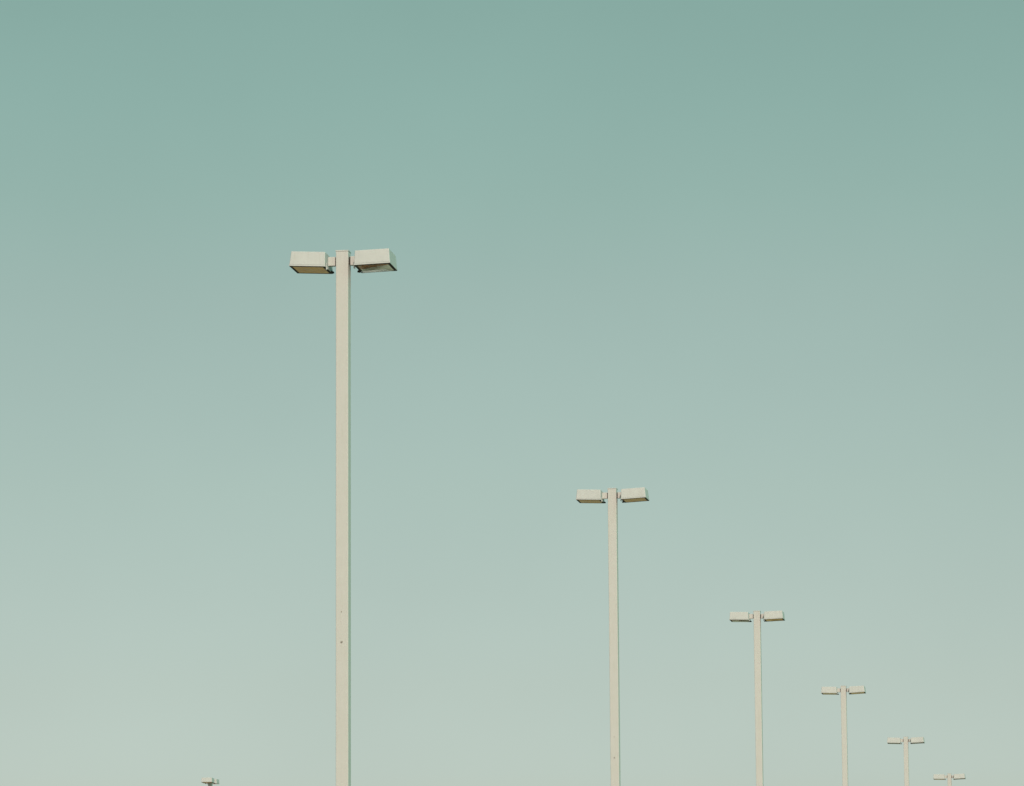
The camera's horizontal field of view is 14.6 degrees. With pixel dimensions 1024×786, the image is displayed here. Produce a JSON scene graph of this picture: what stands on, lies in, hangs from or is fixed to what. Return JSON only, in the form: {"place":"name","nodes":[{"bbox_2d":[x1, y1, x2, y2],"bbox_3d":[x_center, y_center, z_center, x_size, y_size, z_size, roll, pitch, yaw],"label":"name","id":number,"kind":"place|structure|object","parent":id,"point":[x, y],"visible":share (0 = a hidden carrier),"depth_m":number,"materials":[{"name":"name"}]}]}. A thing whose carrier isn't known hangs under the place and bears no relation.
{"place":"outdoors","nodes":[
{"label":"outdoors","id":0,"kind":"place"},
{"bbox_2d":[201,777,218,785],"bbox_3d":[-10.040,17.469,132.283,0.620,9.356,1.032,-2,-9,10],"label":"street lamp","id":1,"kind":"object","parent":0,"point":[210,781],"visible":1,"depth_m":132.60,"materials":[{"name":"metal"}]},
{"bbox_2d":[289,248,396,785],"bbox_3d":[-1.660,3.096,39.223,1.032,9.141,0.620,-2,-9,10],"label":"street lamp","id":2,"kind":"object","parent":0,"point":[362,261],"visible":1,"depth_m":39.55,"materials":[{"name":"metal"}]},
{"bbox_2d":[0,0,1023,785],"label":"sky","id":3,"kind":"structure","parent":0,"point":[755,267],"materials":[{"name":"teal"}]},
{"bbox_2d":[576,487,648,785],"bbox_3d":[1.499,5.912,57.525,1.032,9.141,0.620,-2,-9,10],"label":"street lamp","id":4,"kind":"object","parent":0,"point":[627,495],"visible":1,"depth_m":57.93,"materials":[{"name":"metal"}]},
{"bbox_2d":[729,610,784,785],"bbox_3d":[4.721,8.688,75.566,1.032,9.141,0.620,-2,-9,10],"label":"street lamp","id":5,"kind":"object","parent":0,"point":[766,616],"visible":1,"depth_m":76.02,"materials":[{"name":"metal"}]},
{"bbox_2d":[821,686,865,785],"bbox_3d":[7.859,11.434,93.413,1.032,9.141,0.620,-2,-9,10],"label":"street lamp","id":6,"kind":"object","parent":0,"point":[843,690],"visible":1,"depth_m":93.90,"materials":[{"name":"metal"}]},
{"bbox_2d":[887,737,924,785],"bbox_3d":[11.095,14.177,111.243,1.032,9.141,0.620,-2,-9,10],"label":"street lamp","id":7,"kind":"object","parent":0,"point":[912,740],"visible":1,"depth_m":111.78,"materials":[{"name":"metal"}]},
{"bbox_2d":[933,773,965,785],"bbox_3d":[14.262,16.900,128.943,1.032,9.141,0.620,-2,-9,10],"label":"street lamp","id":8,"kind":"object","parent":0,"point":[948,776],"visible":1,"depth_m":129.52,"materials":[{"name":"metal"}]}
]}

